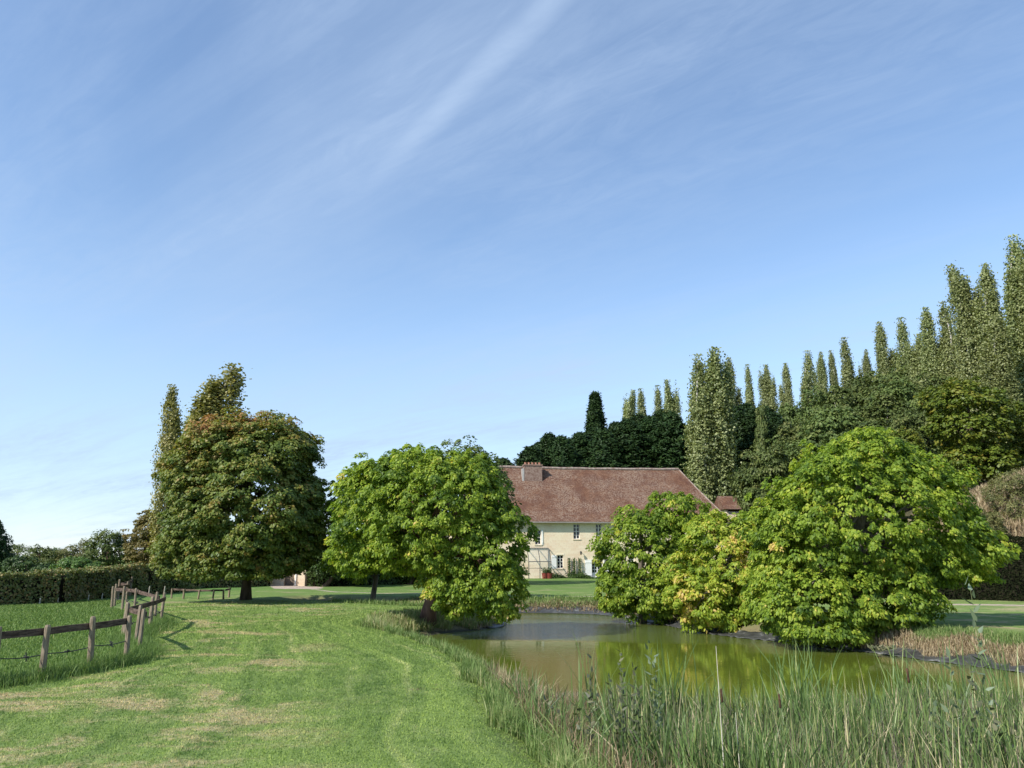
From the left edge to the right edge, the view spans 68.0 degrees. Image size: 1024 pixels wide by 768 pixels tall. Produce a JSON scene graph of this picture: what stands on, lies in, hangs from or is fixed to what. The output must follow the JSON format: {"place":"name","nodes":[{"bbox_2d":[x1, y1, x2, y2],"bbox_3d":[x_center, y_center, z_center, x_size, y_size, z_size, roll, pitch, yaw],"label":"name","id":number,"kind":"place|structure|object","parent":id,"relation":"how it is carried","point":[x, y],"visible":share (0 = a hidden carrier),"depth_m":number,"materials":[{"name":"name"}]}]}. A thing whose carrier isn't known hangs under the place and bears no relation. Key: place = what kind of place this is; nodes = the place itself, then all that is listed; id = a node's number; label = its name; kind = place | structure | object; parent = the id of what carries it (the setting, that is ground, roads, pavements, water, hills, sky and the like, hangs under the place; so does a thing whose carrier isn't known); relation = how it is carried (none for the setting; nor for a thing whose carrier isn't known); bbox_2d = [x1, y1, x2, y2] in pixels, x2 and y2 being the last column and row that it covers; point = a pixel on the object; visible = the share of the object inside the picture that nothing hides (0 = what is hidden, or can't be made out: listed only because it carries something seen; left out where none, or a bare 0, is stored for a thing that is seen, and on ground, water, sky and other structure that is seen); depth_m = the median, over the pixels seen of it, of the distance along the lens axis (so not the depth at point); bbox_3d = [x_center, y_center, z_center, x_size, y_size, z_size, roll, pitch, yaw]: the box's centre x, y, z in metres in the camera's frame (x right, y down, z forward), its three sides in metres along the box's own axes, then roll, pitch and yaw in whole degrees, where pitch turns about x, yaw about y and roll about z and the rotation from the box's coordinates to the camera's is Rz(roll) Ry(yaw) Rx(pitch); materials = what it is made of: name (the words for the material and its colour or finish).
{"place":"outdoors","nodes":[
{"label":"outdoors","id":0,"kind":"place"},
{"bbox_2d":[0,466,1023,767],"bbox_3d":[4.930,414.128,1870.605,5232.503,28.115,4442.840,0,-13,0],"label":"ground","id":1,"kind":"structure","parent":0,"point":[1000,616],"depth_m":11.86,"materials":[{"name":"green plant"}]},
{"bbox_2d":[0,520,15,571],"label":"dark fir","id":2,"kind":"object","parent":1,"relation":"on","point":[5,547],"visible":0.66,"depth_m":72.37,"materials":[{"name":"green plant"}]},
{"bbox_2d":[0,555,60,577],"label":"shrub","id":3,"kind":"object","parent":1,"relation":"on","point":[14,561],"visible":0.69,"depth_m":57.81,"materials":[{"name":"green plant"}]},
{"bbox_2d":[23,544,61,565],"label":"round tree","id":4,"kind":"object","parent":1,"relation":"on","point":[49,554],"visible":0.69,"depth_m":92.02,"materials":[{"name":"green plant"}]},
{"bbox_2d":[0,615,131,672],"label":"timber fence","id":5,"kind":"object","parent":1,"relation":"on","point":[48,630],"visible":0.95,"depth_m":14.55,"materials":[{"name":"brown wood"}]},
{"bbox_2d":[0,599,146,674],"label":"paddock grass","id":6,"kind":"structure","parent":1,"relation":"on","point":[36,615],"depth_m":22.94,"materials":[{"name":"green plant"}]},
{"bbox_2d":[49,555,103,575],"bbox_3d":[-28.978,12.669,50.446,3.956,2.542,2.384,0,-13,0],"label":"shrub","id":7,"kind":"object","parent":1,"relation":"on","point":[67,562],"visible":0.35,"depth_m":50.17,"materials":[{"name":"green plant"}]},
{"bbox_2d":[54,537,100,567],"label":"grey willow","id":8,"kind":"object","parent":1,"relation":"on","point":[75,551],"visible":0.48,"depth_m":92.32,"materials":[{"name":"green plant"}]},
{"bbox_2d":[0,607,182,688],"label":"fence tufts","id":9,"kind":"object","parent":1,"relation":"on","point":[146,649],"visible":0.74,"depth_m":15.18,"materials":[{"name":"green plant"}]},
{"bbox_2d":[0,562,190,604],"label":"beech hedge","id":10,"kind":"object","parent":1,"relation":"on","point":[69,585],"visible":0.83,"depth_m":37.96,"materials":[{"name":"green plant"}]},
{"bbox_2d":[81,528,132,565],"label":"round tree","id":11,"kind":"object","parent":1,"relation":"on","point":[109,555],"visible":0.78,"depth_m":63.69,"materials":[{"name":"green plant"}]},
{"bbox_2d":[121,602,146,644],"bbox_3d":[-9.414,6.091,18.912,0.209,1.168,3.721,8,-15,-31],"label":"timber fence","id":12,"kind":"object","parent":1,"relation":"on","point":[140,612],"visible":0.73,"depth_m":18.47,"materials":[{"name":"brown wood"}]},
{"bbox_2d":[110,586,159,616],"bbox_3d":[-14.782,8.537,29.621,0.220,1.152,8.783,9,-16,-35],"label":"timber fence","id":13,"kind":"object","parent":1,"relation":"on","point":[136,591],"visible":0.76,"depth_m":29.99,"materials":[{"name":"brown wood"}]},
{"bbox_2d":[123,592,165,632],"bbox_3d":[-10.953,6.997,22.870,0.233,1.156,5.829,3,-13,-15],"label":"timber fence","id":14,"kind":"object","parent":1,"relation":"on","point":[152,603],"visible":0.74,"depth_m":23.12,"materials":[{"name":"brown wood"}]},
{"bbox_2d":[119,509,177,563],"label":"autumn tree","id":15,"kind":"object","parent":1,"relation":"on","point":[132,546],"visible":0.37,"depth_m":57.46,"materials":[{"name":"brown plant"}]},
{"bbox_2d":[145,384,186,562],"bbox_3d":[-26.163,7.622,57.562,2.731,15.591,2.659,12,-17,-43],"label":"poplar tree","id":16,"kind":"object","parent":1,"relation":"on","point":[172,422],"visible":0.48,"depth_m":57.71,"materials":[{"name":"green plant"}]},
{"bbox_2d":[183,361,252,520],"bbox_3d":[-24.336,7.134,61.908,5.752,18.531,5.766,-2,-13,8],"label":"poplar tree","id":17,"kind":"object","parent":1,"relation":"on","point":[212,397],"visible":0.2,"depth_m":62.51,"materials":[{"name":"green plant"}]},
{"bbox_2d":[189,577,272,588],"bbox_3d":[-20.950,13.599,54.642,1.972,2.258,7.874,-10,-16,37],"label":"laurel hedge","id":18,"kind":"object","parent":1,"relation":"on","point":[223,583],"visible":0.09,"depth_m":54.13,"materials":[{"name":"green plant"}]},
{"bbox_2d":[144,405,331,599],"bbox_3d":[-13.695,6.138,38.525,9.440,10.121,9.168,0,-13,0],"label":"horse chestnut","id":19,"kind":"object","parent":1,"relation":"on","point":[201,537],"visible":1,"depth_m":36.34,"materials":[{"name":"green plant"}]},
{"bbox_2d":[270,572,304,585],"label":"cottage","id":20,"kind":"structure","parent":1,"relation":"on","point":[296,580],"depth_m":58.13,"materials":[{"name":"paint"}]},
{"bbox_2d":[304,549,371,586],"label":"holly tree","id":21,"kind":"object","parent":1,"relation":"on","point":[324,575],"visible":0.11,"depth_m":55.80,"materials":[{"name":"green plant"}]},
{"bbox_2d":[316,447,443,600],"bbox_3d":[-6.550,7.709,39.257,7.584,9.172,5.489,0,-13,0],"label":"catalpa tree","id":22,"kind":"object","parent":1,"relation":"on","point":[373,574],"visible":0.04,"depth_m":38.67,"materials":[{"name":"green plant"}]},
{"bbox_2d":[305,557,499,586],"bbox_3d":[-8.069,14.734,61.145,16.985,2.937,2.555,6,-14,-26],"label":"laurel hedge","id":23,"kind":"object","parent":1,"relation":"on","point":[312,580],"visible":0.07,"depth_m":57.99,"materials":[{"name":"green plant"}]},
{"bbox_2d":[321,442,539,625],"bbox_3d":[-3.008,5.625,27.815,8.023,6.983,5.567,0,-13,0],"label":"catalpa tree","id":24,"kind":"object","parent":1,"relation":"on","point":[389,534],"visible":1,"depth_m":26.60,"materials":[{"name":"green plant"}]},
{"bbox_2d":[362,599,498,633],"bbox_3d":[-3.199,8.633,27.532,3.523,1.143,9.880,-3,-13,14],"label":"bank grass","id":25,"kind":"structure","parent":1,"relation":"on","point":[391,620],"depth_m":27.99,"materials":[{"name":"green plant"}]},
{"bbox_2d":[440,435,521,540],"bbox_3d":[-4.060,10.126,61.214,9.842,12.250,7.503,0,-13,0],"label":"lime tree","id":26,"kind":"object","parent":1,"relation":"on","point":[505,478],"visible":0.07,"depth_m":61.45,"materials":[{"name":"green plant"}]},
{"bbox_2d":[360,616,644,767],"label":"margin grass","id":27,"kind":"structure","parent":1,"relation":"on","point":[503,715],"depth_m":10.08,"materials":[{"name":"green plant"}]},
{"bbox_2d":[328,592,713,620],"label":"bank grass","id":28,"kind":"structure","parent":1,"relation":"on","point":[547,598],"depth_m":39.02,"materials":[{"name":"green plant"}]},
{"bbox_2d":[506,445,550,466],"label":"cypress tree","id":29,"kind":"object","parent":1,"relation":"on","point":[531,453],"visible":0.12,"depth_m":107.10,"materials":[{"name":"green plant"}]},
{"bbox_2d":[366,596,699,629],"bbox_3d":[-0.339,10.853,35.949,17.458,1.272,13.421,0,-13,0],"label":"dry fringe","id":30,"kind":"object","parent":1,"relation":"on","point":[547,605],"visible":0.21,"depth_m":38.83,"materials":[{"name":"brown plant"}]},
{"bbox_2d":[544,435,587,466],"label":"cypress tree","id":31,"kind":"object","parent":1,"relation":"on","point":[561,451],"visible":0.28,"depth_m":108.17,"materials":[{"name":"green plant"}]},
{"bbox_2d":[543,654,598,745],"bbox_3d":[0.839,4.005,8.872,0.756,1.623,0.905,4,-13,-16],"label":"dark weed","id":32,"kind":"object","parent":1,"relation":"on","point":[588,716],"visible":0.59,"depth_m":8.98,"materials":[{"name":"green plant"}]},
{"bbox_2d":[569,431,590,459],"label":"cypress tree","id":33,"kind":"object","parent":1,"relation":"on","point":[580,441],"visible":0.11,"depth_m":113.53,"materials":[{"name":"green plant"}]},
{"bbox_2d":[449,462,730,578],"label":"farmhouse","id":34,"kind":"object","parent":1,"relation":"on","point":[569,511],"visible":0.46,"depth_m":80.34,"materials":[{"name":"tile"}]},
{"bbox_2d":[584,390,607,430],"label":"cypress tree","id":35,"kind":"object","parent":1,"relation":"on","point":[595,415],"visible":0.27,"depth_m":129.15,"materials":[{"name":"green plant"}]},
{"bbox_2d":[578,429,634,467],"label":"cypress tree","id":36,"kind":"object","parent":1,"relation":"on","point":[603,449],"visible":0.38,"depth_m":108.66,"materials":[{"name":"green plant"}]},
{"bbox_2d":[583,649,642,767],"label":"dark weed","id":37,"kind":"object","parent":1,"relation":"on","point":[621,701],"visible":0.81,"depth_m":8.42,"materials":[{"name":"green plant"}]},
{"bbox_2d":[478,654,768,767],"bbox_3d":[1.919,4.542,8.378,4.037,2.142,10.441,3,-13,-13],"label":"green sedge","id":38,"kind":"object","parent":1,"relation":"on","point":[535,698],"visible":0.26,"depth_m":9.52,"materials":[{"name":"green plant"}]},
{"bbox_2d":[611,417,657,467],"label":"cypress tree","id":39,"kind":"object","parent":1,"relation":"on","point":[630,436],"visible":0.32,"depth_m":110.60,"materials":[{"name":"green plant"}]},
{"bbox_2d":[585,490,716,624],"bbox_3d":[6.204,7.734,33.549,5.960,6.081,4.394,0,-13,0],"label":"catalpa tree","id":40,"kind":"object","parent":1,"relation":"on","point":[635,593],"visible":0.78,"depth_m":32.88,"materials":[{"name":"green plant"}]},
{"bbox_2d":[645,640,664,743],"bbox_3d":[1.672,3.903,8.705,0.330,1.884,0.177,11,-17,-39],"label":"willow shoot","id":41,"kind":"object","parent":1,"relation":"on","point":[655,703],"visible":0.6,"depth_m":8.76,"materials":[{"name":"green plant"}]},
{"bbox_2d":[646,410,696,481],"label":"cypress tree","id":42,"kind":"object","parent":1,"relation":"on","point":[668,444],"visible":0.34,"depth_m":110.24,"materials":[{"name":"green plant"}]},
{"bbox_2d":[662,379,682,417],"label":"poplar tree","id":43,"kind":"object","parent":1,"relation":"on","point":[671,404],"visible":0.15,"depth_m":121.56,"materials":[{"name":"green plant"}]},
{"bbox_2d":[680,353,721,502],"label":"poplar tree","id":44,"kind":"object","parent":1,"relation":"on","point":[697,467],"visible":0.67,"depth_m":100.10,"materials":[{"name":"green plant"}]},
{"bbox_2d":[686,346,741,503],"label":"poplar tree","id":45,"kind":"object","parent":1,"relation":"on","point":[718,384],"visible":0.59,"depth_m":100.80,"materials":[{"name":"green plant"}]},
{"bbox_2d":[658,508,803,633],"bbox_3d":[8.271,7.266,29.392,5.333,4.952,4.491,0,-13,0],"label":"catalpa tree","id":46,"kind":"object","parent":1,"relation":"on","point":[720,584],"visible":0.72,"depth_m":28.65,"materials":[{"name":"green plant"}]},
{"bbox_2d":[714,496,763,566],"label":"outbuilding","id":47,"kind":"structure","parent":1,"relation":"on","point":[727,505],"depth_m":92.69,"materials":[{"name":"tile"}]},
{"bbox_2d":[725,404,755,495],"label":"cypress tree","id":48,"kind":"object","parent":1,"relation":"on","point":[740,413],"visible":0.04,"depth_m":111.39,"materials":[{"name":"green plant"}]},
{"bbox_2d":[486,606,1023,688],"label":"pond liner","id":49,"kind":"object","parent":1,"relation":"on","point":[744,634],"visible":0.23,"depth_m":26.86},
{"bbox_2d":[734,407,779,494],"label":"cypress tree","id":50,"kind":"object","parent":1,"relation":"on","point":[750,419],"visible":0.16,"depth_m":109.33,"materials":[{"name":"green plant"}]},
{"bbox_2d":[727,443,789,534],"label":"woodland tree","id":51,"kind":"object","parent":1,"relation":"on","point":[761,458],"visible":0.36,"depth_m":76.09,"materials":[{"name":"green plant"}]},
{"bbox_2d":[753,402,768,450],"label":"poplar tree","id":52,"kind":"object","parent":1,"relation":"on","point":[761,426],"visible":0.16,"depth_m":97.69,"materials":[{"name":"green plant"}]},
{"bbox_2d":[757,364,780,411],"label":"poplar tree","id":53,"kind":"object","parent":1,"relation":"on","point":[767,387],"visible":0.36,"depth_m":163.37,"materials":[{"name":"green plant"}]},
{"bbox_2d":[777,362,796,417],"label":"poplar tree","id":54,"kind":"object","parent":1,"relation":"on","point":[786,394],"visible":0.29,"depth_m":161.65,"materials":[{"name":"green plant"}]},
{"bbox_2d":[774,401,806,424],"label":"woodland tree","id":55,"kind":"object","parent":1,"relation":"on","point":[787,411],"visible":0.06,"depth_m":121.00,"materials":[{"name":"green plant"}]},
{"bbox_2d":[573,674,1023,767],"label":"seed stems","id":56,"kind":"object","parent":1,"relation":"on","point":[898,763],"visible":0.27,"depth_m":8.03,"materials":[{"name":"green plant"}]},
{"bbox_2d":[774,419,827,447],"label":"woodland tree","id":57,"kind":"object","parent":1,"relation":"on","point":[784,428],"visible":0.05,"depth_m":103.68,"materials":[{"name":"green plant"}]},
{"bbox_2d":[799,350,819,408],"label":"poplar tree","id":58,"kind":"object","parent":1,"relation":"on","point":[807,380],"visible":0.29,"depth_m":153.47,"materials":[{"name":"green plant"}]},
{"bbox_2d":[786,385,845,421],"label":"woodland tree","id":59,"kind":"object","parent":1,"relation":"on","point":[815,405],"visible":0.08,"depth_m":120.58,"materials":[{"name":"green plant"}]},
{"bbox_2d":[812,351,830,403],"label":"poplar tree","id":60,"kind":"object","parent":1,"relation":"on","point":[821,376],"visible":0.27,"depth_m":194.46,"materials":[{"name":"green plant"}]},
{"bbox_2d":[779,440,872,525],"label":"woodland tree","id":61,"kind":"object","parent":1,"relation":"on","point":[792,451],"visible":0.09,"depth_m":78.37,"materials":[{"name":"green plant"}]},
{"bbox_2d":[796,406,864,460],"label":"woodland tree","id":62,"kind":"object","parent":1,"relation":"on","point":[823,423],"visible":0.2,"depth_m":92.53,"materials":[{"name":"green plant"}]},
{"bbox_2d":[820,383,854,416],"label":"woodland tree","id":63,"kind":"object","parent":1,"relation":"on","point":[841,391],"visible":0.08,"depth_m":116.98,"materials":[{"name":"green plant"}]},
{"bbox_2d":[838,337,856,398],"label":"poplar tree","id":64,"kind":"object","parent":1,"relation":"on","point":[847,372],"visible":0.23,"depth_m":143.46,"materials":[{"name":"green plant"}]},
{"bbox_2d":[836,370,884,411],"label":"woodland tree","id":65,"kind":"object","parent":1,"relation":"on","point":[858,385],"visible":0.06,"depth_m":121.33,"materials":[{"name":"green plant"}]},
{"bbox_2d":[736,425,1022,649],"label":"catalpa tree","id":66,"kind":"object","parent":1,"relation":"on","point":[856,574],"visible":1,"depth_m":24.05,"materials":[{"name":"green plant"}]},
{"bbox_2d":[851,368,909,427],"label":"woodland tree","id":67,"kind":"object","parent":1,"relation":"on","point":[889,377],"visible":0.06,"depth_m":117.42,"materials":[{"name":"green plant"}]},
{"bbox_2d":[743,533,1023,600],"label":"yew hedge","id":68,"kind":"object","parent":1,"relation":"on","point":[1012,587],"visible":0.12,"depth_m":39.33,"materials":[{"name":"green plant"}]},
{"bbox_2d":[872,321,894,376],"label":"poplar tree","id":69,"kind":"object","parent":1,"relation":"on","point":[884,363],"visible":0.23,"depth_m":123.49,"materials":[{"name":"green plant"}]},
{"bbox_2d":[866,392,910,429],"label":"woodland tree","id":70,"kind":"object","parent":1,"relation":"on","point":[882,396],"visible":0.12,"depth_m":97.04,"materials":[{"name":"green plant"}]},
{"bbox_2d":[891,317,911,377],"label":"poplar tree","id":71,"kind":"object","parent":1,"relation":"on","point":[902,335],"visible":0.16,"depth_m":121.63,"materials":[{"name":"green plant"}]},
{"bbox_2d":[882,426,927,511],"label":"woodland tree","id":72,"kind":"object","parent":1,"relation":"on","point":[904,435],"visible":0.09,"depth_m":71.23,"materials":[{"name":"green plant"}]},
{"bbox_2d":[869,378,946,459],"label":"woodland tree","id":73,"kind":"object","parent":1,"relation":"on","point":[901,389],"visible":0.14,"depth_m":99.22,"materials":[{"name":"green plant"}]},
{"bbox_2d":[878,407,944,492],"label":"woodland tree","id":74,"kind":"object","parent":1,"relation":"on","point":[918,419],"visible":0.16,"depth_m":77.21,"materials":[{"name":"green plant"}]},
{"bbox_2d":[903,332,925,392],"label":"poplar tree","id":75,"kind":"object","parent":1,"relation":"on","point":[913,360],"visible":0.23,"depth_m":108.50,"materials":[{"name":"green plant"}]},
{"bbox_2d":[812,622,1023,665],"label":"dry fringe","id":76,"kind":"object","parent":1,"relation":"on","point":[900,635],"visible":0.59,"depth_m":21.30,"materials":[{"name":"beige plant"}]},
{"bbox_2d":[821,621,1023,648],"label":"bank grass","id":77,"kind":"structure","parent":1,"relation":"on","point":[943,630],"depth_m":21.84,"materials":[{"name":"green plant"}]},
{"bbox_2d":[916,307,948,443],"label":"poplar tree","id":78,"kind":"object","parent":1,"relation":"on","point":[931,351],"visible":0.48,"depth_m":103.00,"materials":[{"name":"green plant"}]},
{"bbox_2d":[844,640,1020,671],"bbox_3d":[12.174,7.357,20.537,1.102,0.348,7.022,6,-14,-26],"label":"pond liner","id":79,"kind":"object","parent":1,"relation":"on","point":[944,657],"visible":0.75,"depth_m":20.83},
{"bbox_2d":[908,370,964,448],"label":"woodland tree","id":80,"kind":"object","parent":1,"relation":"on","point":[919,376],"visible":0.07,"depth_m":100.59,"materials":[{"name":"green plant"}]},
{"bbox_2d":[936,301,967,435],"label":"poplar tree","id":81,"kind":"object","parent":1,"relation":"on","point":[946,333],"visible":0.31,"depth_m":101.83,"materials":[{"name":"green plant"}]},
{"bbox_2d":[907,468,1023,540],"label":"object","id":82,"kind":"structure","parent":1,"relation":"on","point":[1015,530],"depth_m":52.05,"materials":[{"name":"plant"}]},
{"bbox_2d":[943,260,989,440],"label":"poplar tree","id":83,"kind":"object","parent":1,"relation":"on","point":[960,296],"visible":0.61,"depth_m":91.61,"materials":[{"name":"green plant"}]},
{"bbox_2d":[913,376,1023,488],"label":"woodland tree","id":84,"kind":"object","parent":1,"relation":"on","point":[982,453],"visible":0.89,"depth_m":62.92,"materials":[{"name":"green plant"}]},
{"bbox_2d":[970,262,1003,432],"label":"poplar tree","id":85,"kind":"object","parent":1,"relation":"on","point":[991,305],"visible":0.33,"depth_m":90.11,"materials":[{"name":"green plant"}]},
{"bbox_2d":[975,505,1012,539],"bbox_3d":[30.418,9.284,49.096,3.415,3.099,2.788,6,-14,-25],"label":"willow bush","id":86,"kind":"object","parent":1,"relation":"on","point":[991,517],"visible":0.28,"depth_m":48.41,"materials":[{"name":"green plant"}]},
{"bbox_2d":[974,314,1023,445],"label":"poplar tree","id":87,"kind":"object","parent":1,"relation":"on","point":[998,365],"visible":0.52,"depth_m":80.10,"materials":[{"name":"green plant"}]},
{"bbox_2d":[980,467,1023,523],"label":"willow bush","id":88,"kind":"object","parent":1,"relation":"on","point":[1016,481],"visible":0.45,"depth_m":51.11,"materials":[{"name":"green plant"}]},
{"bbox_2d":[1000,234,1023,415],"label":"poplar tree","id":89,"kind":"object","parent":1,"relation":"on","point":[1015,249],"visible":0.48,"depth_m":85.34,"materials":[{"name":"green plant"}]},
{"bbox_2d":[1000,402,1023,459],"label":"woodland tree","id":90,"kind":"object","parent":1,"relation":"on","point":[1018,441],"visible":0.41,"depth_m":65.97,"materials":[{"name":"green plant"}]},
{"bbox_2d":[1002,239,1023,377],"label":"poplar tree","id":91,"kind":"object","parent":1,"relation":"on","point":[1020,277],"visible":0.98,"depth_m":84.37,"materials":[{"name":"green plant"}]},
{"bbox_2d":[0,0,1023,556],"label":"sky","id":92,"kind":"structure","parent":0,"point":[427,222],"materials":[{"name":"blue"}]},
{"bbox_2d":[425,613,1023,718],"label":"water","id":93,"kind":"structure","parent":0,"point":[537,640],"depth_m":21.35,"materials":[{"name":"green liquid"}]},
{"bbox_2d":[552,626,1023,767],"bbox_3d":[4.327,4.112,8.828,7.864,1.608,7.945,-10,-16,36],"label":"reeds","id":94,"kind":"object","parent":93,"relation":"in","point":[745,758],"visible":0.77,"depth_m":8.20,"materials":[{"name":"green plant"}]},
{"bbox_2d":[927,646,970,766],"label":"willow shoot","id":95,"kind":"object","parent":93,"relation":"on","point":[949,687],"visible":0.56,"depth_m":7.86,"materials":[{"name":"green plant"}]},
{"bbox_2d":[961,575,1001,751],"bbox_3d":[5.032,3.372,8.061,0.225,2.631,0.195,0,-13,0],"label":"willow shoot","id":96,"kind":"object","parent":93,"relation":"on","point":[974,620],"visible":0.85,"depth_m":8.18,"materials":[{"name":"green plant"}]},
{"bbox_2d":[966,692,1020,767],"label":"dark weed","id":97,"kind":"object","parent":93,"relation":"on","point":[995,728],"visible":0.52,"depth_m":7.25,"materials":[{"name":"green plant"}]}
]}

